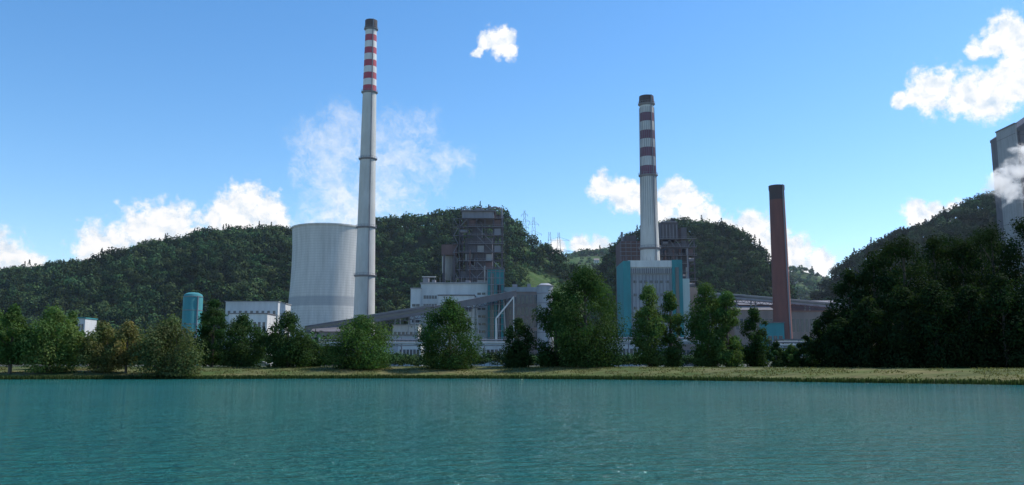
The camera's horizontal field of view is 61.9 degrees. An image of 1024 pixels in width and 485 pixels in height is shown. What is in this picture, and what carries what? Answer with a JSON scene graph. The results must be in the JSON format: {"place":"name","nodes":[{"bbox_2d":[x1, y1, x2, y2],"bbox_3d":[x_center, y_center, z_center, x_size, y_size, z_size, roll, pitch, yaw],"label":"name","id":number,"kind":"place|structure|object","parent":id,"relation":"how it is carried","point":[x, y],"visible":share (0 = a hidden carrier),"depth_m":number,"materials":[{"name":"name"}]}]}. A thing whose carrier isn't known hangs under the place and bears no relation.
{"place":"outdoors","nodes":[
{"label":"outdoors","id":0,"kind":"place"},
{"bbox_2d":[0,378,1023,484],"bbox_3d":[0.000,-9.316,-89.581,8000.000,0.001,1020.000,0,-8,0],"label":"lake water","id":1,"kind":"structure","parent":0,"point":[394,431],"depth_m":42.76,"materials":[{"name":"teal liquid"}]},
{"bbox_2d":[0,10,1023,276],"bbox_3d":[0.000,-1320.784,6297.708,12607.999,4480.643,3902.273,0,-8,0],"label":"cloud","id":2,"kind":"structure","parent":0,"point":[990,94],"depth_m":7419.59,"materials":[{"name":"white"}]},
{"bbox_2d":[0,205,1023,384],"bbox_3d":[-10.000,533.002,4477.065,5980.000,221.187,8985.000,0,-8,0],"label":"ground","id":3,"kind":"structure","parent":0,"point":[536,279],"depth_m":212.21,"materials":[{"name":"green plant"}]},
{"bbox_2d":[0,308,6,334],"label":"deciduous tree","id":4,"kind":"object","parent":3,"relation":"on","point":[1,322],"visible":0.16,"depth_m":205.63,"materials":[{"name":"green plant"}]},
{"bbox_2d":[0,303,34,373],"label":"deciduous tree","id":5,"kind":"object","parent":3,"relation":"on","point":[12,321],"visible":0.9,"depth_m":195.44,"materials":[{"name":"green plant"}]},
{"bbox_2d":[9,303,88,373],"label":"willow tree","id":6,"kind":"object","parent":3,"relation":"on","point":[50,327],"visible":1,"depth_m":196.74,"materials":[{"name":"green plant"}]},
{"bbox_2d":[58,310,85,366],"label":"deciduous tree","id":7,"kind":"object","parent":3,"relation":"on","point":[72,314],"visible":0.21,"depth_m":210.87,"materials":[{"name":"green plant"}]},
{"bbox_2d":[72,317,97,365],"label":"office building","id":8,"kind":"structure","parent":3,"relation":"on","point":[86,323],"depth_m":430.08,"materials":[{"name":"grey metal"}]},
{"bbox_2d":[74,320,126,371],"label":"willow tree","id":9,"kind":"object","parent":3,"relation":"on","point":[95,360],"visible":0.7,"depth_m":199.61,"materials":[{"name":"green plant"}]},
{"bbox_2d":[102,319,147,372],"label":"young tree","id":10,"kind":"object","parent":3,"relation":"on","point":[127,331],"visible":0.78,"depth_m":199.26,"materials":[{"name":"green plant"}]},
{"bbox_2d":[0,221,291,347],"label":"forest","id":11,"kind":"object","parent":3,"relation":"on","point":[58,277],"visible":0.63,"depth_m":768.81,"materials":[{"name":"green plant"}]},
{"bbox_2d":[122,313,210,376],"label":"willow tree","id":12,"kind":"object","parent":3,"relation":"on","point":[157,349],"visible":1,"depth_m":194.10,"materials":[{"name":"green plant"}]},
{"bbox_2d":[181,292,202,339],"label":"turquoise silo","id":13,"kind":"object","parent":3,"relation":"on","point":[192,309],"visible":0.45,"depth_m":415.65,"materials":[{"name":"teal metal"}]},
{"bbox_2d":[194,299,231,366],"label":"deciduous tree","id":14,"kind":"object","parent":3,"relation":"on","point":[206,327],"visible":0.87,"depth_m":229.70,"materials":[{"name":"green plant"}]},
{"bbox_2d":[213,311,269,366],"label":"deciduous tree","id":15,"kind":"object","parent":3,"relation":"on","point":[240,329],"visible":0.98,"depth_m":222.40,"materials":[{"name":"green plant"}]},
{"bbox_2d":[228,313,276,363],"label":"industrial shed","id":16,"kind":"structure","parent":3,"relation":"on","point":[266,320],"depth_m":498.80,"materials":[{"name":"white paint"}]},
{"bbox_2d":[230,322,264,346],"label":"windows","id":17,"kind":"structure","parent":16,"relation":"in","point":[259,323],"depth_m":498.03,"materials":[{"name":"grey glass"}]},
{"bbox_2d":[225,301,290,335],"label":"white industrial building","id":18,"kind":"structure","parent":3,"relation":"on","point":[278,308],"depth_m":519.72,"materials":[{"name":"grey concrete"}]},
{"bbox_2d":[228,311,275,314],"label":"windows","id":19,"kind":"structure","parent":18,"relation":"in","point":[228,311],"depth_m":519.13,"materials":[{"name":"grey glass"}]},
{"bbox_2d":[255,362,269,366],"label":"parked car","id":20,"kind":"object","parent":3,"relation":"on","point":[262,364],"visible":0.62,"depth_m":229.89,"materials":[{"name":"white paint"}]},
{"bbox_2d":[255,309,315,366],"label":"deciduous tree","id":21,"kind":"object","parent":3,"relation":"on","point":[296,348],"visible":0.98,"depth_m":220.75,"materials":[{"name":"green plant"}]},
{"bbox_2d":[301,340,333,366],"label":"deciduous tree","id":22,"kind":"object","parent":3,"relation":"on","point":[314,349],"visible":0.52,"depth_m":235.87,"materials":[{"name":"green plant"}]},
{"bbox_2d":[288,223,356,337],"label":"cooling tower","id":23,"kind":"structure","parent":3,"relation":"on","point":[322,284],"depth_m":628.57,"materials":[{"name":"grey concrete"}]},
{"bbox_2d":[310,327,355,365],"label":"industrial shed","id":24,"kind":"structure","parent":3,"relation":"on","point":[327,329],"depth_m":399.05,"materials":[{"name":"grey metal"}]},
{"bbox_2d":[315,314,398,368],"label":"deciduous tree","id":25,"kind":"object","parent":3,"relation":"on","point":[358,331],"visible":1,"depth_m":217.30,"materials":[{"name":"green plant"}]},
{"bbox_2d":[353,18,377,332],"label":"striped chimney","id":26,"kind":"object","parent":3,"relation":"on","point":[364,276],"visible":0.97,"depth_m":556.32,"materials":[{"name":"concrete"}]},
{"bbox_2d":[367,334,421,365],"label":"industrial shed","id":27,"kind":"structure","parent":3,"relation":"on","point":[402,336],"depth_m":387.65,"materials":[{"name":"grey metal"}]},
{"bbox_2d":[367,305,430,323],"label":"coal conveyor","id":28,"kind":"object","parent":3,"relation":"on","point":[400,310],"visible":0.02,"depth_m":432.27,"materials":[{"name":"grey metal"}]},
{"bbox_2d":[0,326,813,366],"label":"hedge and scrub","id":29,"kind":"object","parent":3,"relation":"on","point":[402,359],"visible":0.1,"depth_m":264.17,"materials":[{"name":"green plant"}]},
{"bbox_2d":[392,324,421,333],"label":"industrial shed","id":30,"kind":"structure","parent":3,"relation":"on","point":[400,329],"depth_m":418.17,"materials":[{"name":"grey metal"}]},
{"bbox_2d":[397,341,422,365],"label":"warehouse","id":31,"kind":"structure","parent":3,"relation":"on","point":[411,350],"depth_m":337.40,"materials":[{"name":"grey metal"}]},
{"bbox_2d":[400,349,418,355],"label":"windows","id":32,"kind":"structure","parent":31,"relation":"in","point":[404,350],"depth_m":337.23,"materials":[{"name":"grey glass"}]},
{"bbox_2d":[304,290,516,365],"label":"coal conveyor","id":33,"kind":"object","parent":3,"relation":"on","point":[399,315],"visible":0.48,"depth_m":416.22,"materials":[{"name":"grey metal"}]},
{"bbox_2d":[318,338,512,365],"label":"pipe rack","id":34,"kind":"object","parent":3,"relation":"on","point":[401,342],"visible":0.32,"depth_m":315.53,"materials":[{"name":"metal"}]},
{"bbox_2d":[411,295,485,368],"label":"deciduous tree","id":35,"kind":"object","parent":3,"relation":"on","point":[452,314],"visible":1,"depth_m":218.24,"materials":[{"name":"green plant"}]},
{"bbox_2d":[441,204,502,281],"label":"penthouse and ducts","id":36,"kind":"object","parent":3,"relation":"on","point":[449,260],"visible":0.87,"depth_m":499.29,"materials":[{"name":"grey metal"}]},
{"bbox_2d":[410,276,536,365],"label":"power station hall","id":37,"kind":"structure","parent":3,"relation":"on","point":[432,293],"depth_m":450.78,"materials":[{"name":"grey metal"}]},
{"bbox_2d":[412,293,536,339],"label":"windows","id":38,"kind":"structure","parent":37,"relation":"in","point":[425,296],"depth_m":450.70,"materials":[{"name":"grey glass"}]},
{"bbox_2d":[452,216,503,281],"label":"steel frame","id":39,"kind":"object","parent":3,"relation":"on","point":[480,249],"depth_m":495.48,"materials":[{"name":"grey metal"}]},
{"bbox_2d":[375,201,602,353],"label":"forest","id":40,"kind":"object","parent":3,"relation":"on","point":[520,242],"visible":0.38,"depth_m":795.82,"materials":[{"name":"green plant"}]},
{"bbox_2d":[481,341,507,365],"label":"warehouse","id":41,"kind":"structure","parent":3,"relation":"on","point":[495,349],"depth_m":327.48,"materials":[{"name":"grey metal"}]},
{"bbox_2d":[482,349,507,356],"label":"windows","id":42,"kind":"structure","parent":41,"relation":"in","point":[496,350],"depth_m":327.33,"materials":[{"name":"grey glass"}]},
{"bbox_2d":[487,268,504,338],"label":"stair tower","id":43,"kind":"structure","parent":3,"relation":"on","point":[495,281],"depth_m":445.74,"materials":[{"name":"teal metal"}]},
{"bbox_2d":[495,297,513,341],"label":"pipe","id":44,"kind":"object","parent":3,"relation":"on","point":[500,313],"visible":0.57,"depth_m":423.77,"materials":[{"name":"silver metal"}]},
{"bbox_2d":[0,366,1023,384],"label":"bank grass","id":45,"kind":"structure","parent":3,"relation":"on","point":[984,381],"depth_m":190.56,"materials":[{"name":"green plant"}]},
{"bbox_2d":[499,317,538,367],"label":"deciduous tree","id":46,"kind":"object","parent":3,"relation":"on","point":[516,354],"visible":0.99,"depth_m":220.60,"materials":[{"name":"green plant"}]},
{"bbox_2d":[536,283,553,354],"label":"storage tank","id":47,"kind":"object","parent":3,"relation":"on","point":[542,290],"visible":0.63,"depth_m":436.53,"materials":[{"name":"grey metal"}]},
{"bbox_2d":[531,289,582,366],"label":"deciduous tree","id":48,"kind":"object","parent":3,"relation":"on","point":[547,355],"visible":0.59,"depth_m":223.34,"materials":[{"name":"green plant"}]},
{"bbox_2d":[546,265,631,367],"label":"deciduous tree","id":49,"kind":"object","parent":3,"relation":"on","point":[588,281],"visible":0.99,"depth_m":216.04,"materials":[{"name":"green plant"}]},
{"bbox_2d":[606,342,641,365],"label":"warehouse","id":50,"kind":"structure","parent":3,"relation":"on","point":[625,349],"depth_m":327.39,"materials":[{"name":"white paint"}]},
{"bbox_2d":[617,349,637,355],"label":"windows","id":51,"kind":"structure","parent":50,"relation":"in","point":[625,350],"depth_m":327.25,"materials":[{"name":"grey glass"}]},
{"bbox_2d":[627,282,667,366],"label":"poplar tree","id":52,"kind":"object","parent":3,"relation":"on","point":[649,317],"visible":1,"depth_m":221.14,"materials":[{"name":"green plant"}]},
{"bbox_2d":[638,94,660,259],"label":"striped chimney","id":53,"kind":"object","parent":3,"relation":"on","point":[649,233],"visible":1,"depth_m":480.93,"materials":[{"name":"concrete"}]},
{"bbox_2d":[616,218,686,300],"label":"casing","id":54,"kind":"object","parent":3,"relation":"on","point":[681,232],"visible":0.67,"depth_m":498.20,"materials":[{"name":"grey metal"}]},
{"bbox_2d":[620,225,676,259],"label":"cladding ribs","id":55,"kind":"object","parent":54,"relation":"attached to","point":[636,243],"visible":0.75,"depth_m":496.25,"materials":[{"name":"grey metal"}]},
{"bbox_2d":[604,336,698,365],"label":"pipe rack","id":56,"kind":"object","parent":3,"relation":"on","point":[628,343],"visible":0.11,"depth_m":315.59,"materials":[{"name":"metal"}]},
{"bbox_2d":[616,257,697,365],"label":"bunker building","id":57,"kind":"structure","parent":3,"relation":"on","point":[635,276],"depth_m":431.25,"materials":[{"name":"white paint"}]},
{"bbox_2d":[623,257,681,365],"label":"windows and ribs","id":58,"kind":"structure","parent":57,"relation":"in","point":[633,281],"depth_m":431.11,"materials":[{"name":"grey metal"}]},
{"bbox_2d":[658,290,686,366],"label":"poplar tree","id":59,"kind":"object","parent":3,"relation":"on","point":[673,353],"visible":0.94,"depth_m":225.47,"materials":[{"name":"green plant"}]},
{"bbox_2d":[659,237,697,288],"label":"steel frame","id":60,"kind":"object","parent":3,"relation":"on","point":[671,252],"depth_m":494.51,"materials":[{"name":"grey metal"}]},
{"bbox_2d":[672,342,698,365],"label":"warehouse","id":61,"kind":"structure","parent":3,"relation":"on","point":[687,348],"depth_m":327.48,"materials":[{"name":"grey concrete"}]},
{"bbox_2d":[591,215,798,353],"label":"forest","id":62,"kind":"object","parent":3,"relation":"on","point":[719,230],"visible":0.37,"depth_m":756.29,"materials":[{"name":"green plant"}]},
{"bbox_2d":[562,245,833,299],"bbox_3d":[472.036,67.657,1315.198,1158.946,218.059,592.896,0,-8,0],"label":"forest","id":63,"kind":"object","parent":3,"relation":"on","point":[802,291],"visible":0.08,"depth_m":1452.70,"materials":[{"name":"green plant"}]},
{"bbox_2d":[678,281,732,366],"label":"poplar tree","id":64,"kind":"object","parent":3,"relation":"on","point":[703,354],"visible":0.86,"depth_m":224.02,"materials":[{"name":"green plant"}]},
{"bbox_2d":[709,290,743,366],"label":"poplar tree","id":65,"kind":"object","parent":3,"relation":"on","point":[729,355],"visible":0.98,"depth_m":219.32,"materials":[{"name":"green plant"}]},
{"bbox_2d":[725,306,772,346],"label":"workshop","id":66,"kind":"structure","parent":3,"relation":"on","point":[766,313],"depth_m":429.04,"materials":[{"name":"grey metal"}]},
{"bbox_2d":[736,319,772,346],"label":"windows","id":67,"kind":"structure","parent":66,"relation":"in","point":[771,320],"depth_m":428.49,"materials":[{"name":"grey glass"}]},
{"bbox_2d":[739,305,771,366],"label":"deciduous tree","id":68,"kind":"object","parent":3,"relation":"on","point":[754,355],"visible":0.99,"depth_m":233.28,"materials":[{"name":"green plant"}]},
{"bbox_2d":[758,322,784,360],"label":"turquoise shed","id":69,"kind":"structure","parent":3,"relation":"on","point":[775,330],"depth_m":383.25,"materials":[{"name":"teal metal"}]},
{"bbox_2d":[768,336,782,350],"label":"windows","id":70,"kind":"structure","parent":69,"relation":"in","point":[775,337],"depth_m":382.69,"materials":[{"name":"grey glass"}]},
{"bbox_2d":[697,292,846,349],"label":"pipe bridge","id":71,"kind":"structure","parent":3,"relation":"on","point":[769,300],"depth_m":438.46,"materials":[{"name":"grey metal"}]},
{"bbox_2d":[764,341,786,366],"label":"shrub","id":72,"kind":"object","parent":3,"relation":"on","point":[778,353],"visible":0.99,"depth_m":213.62,"materials":[{"name":"green plant"}]},
{"bbox_2d":[768,184,792,338],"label":"brick chimney","id":73,"kind":"object","parent":3,"relation":"on","point":[780,281],"visible":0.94,"depth_m":399.87,"materials":[{"name":"brown brick"}]},
{"bbox_2d":[733,301,835,310],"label":"workshop","id":74,"kind":"structure","parent":3,"relation":"on","point":[800,308],"depth_m":454.81,"materials":[{"name":"grey metal"}]},
{"bbox_2d":[772,340,804,347],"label":"pipe rack","id":75,"kind":"object","parent":3,"relation":"on","point":[798,341],"visible":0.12,"depth_m":317.45,"materials":[{"name":"metal"}]},
{"bbox_2d":[783,344,802,366],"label":"shrub","id":76,"kind":"object","parent":3,"relation":"on","point":[790,353],"visible":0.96,"depth_m":213.21,"materials":[{"name":"green plant"}]},
{"bbox_2d":[774,339,814,356],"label":"workshop","id":77,"kind":"structure","parent":3,"relation":"on","point":[789,340],"depth_m":367.72,"materials":[{"name":"grey metal"}]},
{"bbox_2d":[795,334,815,366],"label":"shrub","id":78,"kind":"object","parent":3,"relation":"on","point":[806,362],"visible":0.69,"depth_m":213.63,"materials":[{"name":"green plant"}]},
{"bbox_2d":[806,323,821,366],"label":"shrub","id":79,"kind":"object","parent":3,"relation":"on","point":[816,362],"visible":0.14,"depth_m":213.07,"materials":[{"name":"green plant"}]},
{"bbox_2d":[791,311,840,338],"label":"workshop","id":80,"kind":"structure","parent":3,"relation":"on","point":[802,321],"depth_m":423.61,"materials":[{"name":"concrete"}]},
{"bbox_2d":[792,319,824,331],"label":"windows","id":81,"kind":"structure","parent":80,"relation":"in","point":[793,320],"depth_m":423.29,"materials":[{"name":"grey glass"}]},
{"bbox_2d":[801,309,838,366],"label":"deciduous tree","id":82,"kind":"object","parent":3,"relation":"on","point":[818,327],"visible":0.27,"depth_m":203.59,"materials":[{"name":"green plant"}]},
{"bbox_2d":[814,317,859,367],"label":"deciduous tree","id":83,"kind":"object","parent":3,"relation":"on","point":[836,330],"visible":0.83,"depth_m":187.13,"materials":[{"name":"green plant"}]},
{"bbox_2d":[822,268,875,354],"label":"deciduous tree","id":84,"kind":"object","parent":3,"relation":"on","point":[843,287],"visible":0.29,"depth_m":201.63,"materials":[{"name":"green plant"}]},
{"bbox_2d":[840,295,892,367],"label":"deciduous tree","id":85,"kind":"object","parent":3,"relation":"on","point":[865,343],"visible":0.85,"depth_m":183.10,"materials":[{"name":"green plant"}]},
{"bbox_2d":[837,249,913,347],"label":"deciduous tree","id":86,"kind":"object","parent":3,"relation":"on","point":[865,276],"visible":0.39,"depth_m":199.72,"materials":[{"name":"green plant"}]},
{"bbox_2d":[862,238,926,341],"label":"deciduous tree","id":87,"kind":"object","parent":3,"relation":"on","point":[883,254],"visible":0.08,"depth_m":233.05,"materials":[{"name":"green plant"}]},
{"bbox_2d":[808,191,998,315],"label":"forest","id":88,"kind":"object","parent":3,"relation":"on","point":[941,223],"visible":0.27,"depth_m":768.37,"materials":[{"name":"green plant"}]},
{"bbox_2d":[873,284,935,367],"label":"deciduous tree","id":89,"kind":"object","parent":3,"relation":"on","point":[898,353],"visible":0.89,"depth_m":178.30,"materials":[{"name":"green plant"}]},
{"bbox_2d":[872,234,940,363],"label":"deciduous tree","id":90,"kind":"object","parent":3,"relation":"on","point":[901,248],"visible":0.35,"depth_m":200.15,"materials":[{"name":"green plant"}]},
{"bbox_2d":[905,231,964,359],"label":"deciduous tree","id":91,"kind":"object","parent":3,"relation":"on","point":[934,255],"visible":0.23,"depth_m":205.24,"materials":[{"name":"green plant"}]},
{"bbox_2d":[905,278,970,367],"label":"deciduous tree","id":92,"kind":"object","parent":3,"relation":"on","point":[937,351],"visible":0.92,"depth_m":175.02,"materials":[{"name":"green plant"}]},
{"bbox_2d":[914,234,991,326],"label":"deciduous tree","id":93,"kind":"object","parent":3,"relation":"on","point":[947,240],"visible":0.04,"depth_m":236.08,"materials":[{"name":"green plant"}]},
{"bbox_2d":[937,234,999,358],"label":"deciduous tree","id":94,"kind":"object","parent":3,"relation":"on","point":[959,252],"visible":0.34,"depth_m":203.30,"materials":[{"name":"green plant"}]},
{"bbox_2d":[938,283,1010,367],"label":"deciduous tree","id":95,"kind":"object","parent":3,"relation":"on","point":[970,303],"visible":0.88,"depth_m":172.40,"materials":[{"name":"green plant"}]},
{"bbox_2d":[950,226,1000,305],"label":"deciduous tree","id":96,"kind":"object","parent":3,"relation":"on","point":[980,248],"visible":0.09,"depth_m":233.01,"materials":[{"name":"green plant"}]},
{"bbox_2d":[954,220,1023,341],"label":"deciduous tree","id":97,"kind":"object","parent":3,"relation":"on","point":[1006,272],"visible":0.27,"depth_m":203.92,"materials":[{"name":"green plant"}]},
{"bbox_2d":[970,273,1023,367],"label":"deciduous tree","id":98,"kind":"object","parent":3,"relation":"on","point":[999,308],"visible":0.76,"depth_m":169.68,"materials":[{"name":"green plant"}]},
{"bbox_2d":[990,117,1023,291],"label":"concrete boiler tower","id":99,"kind":"structure","parent":3,"relation":"on","point":[1007,147],"depth_m":624.81,"materials":[{"name":"concrete"}]},
{"bbox_2d":[992,216,1023,353],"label":"deciduous tree","id":100,"kind":"object","parent":3,"relation":"on","point":[1018,227],"visible":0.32,"depth_m":202.37,"materials":[{"name":"green plant"}]},
{"bbox_2d":[1001,273,1023,355],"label":"deciduous tree","id":101,"kind":"object","parent":3,"relation":"on","point":[1021,308],"visible":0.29,"depth_m":171.78,"materials":[{"name":"green plant"}]},
{"bbox_2d":[0,0,1023,277],"label":"sky","id":102,"kind":"structure","parent":0,"point":[103,103],"materials":[{"name":"blue"}]}
]}

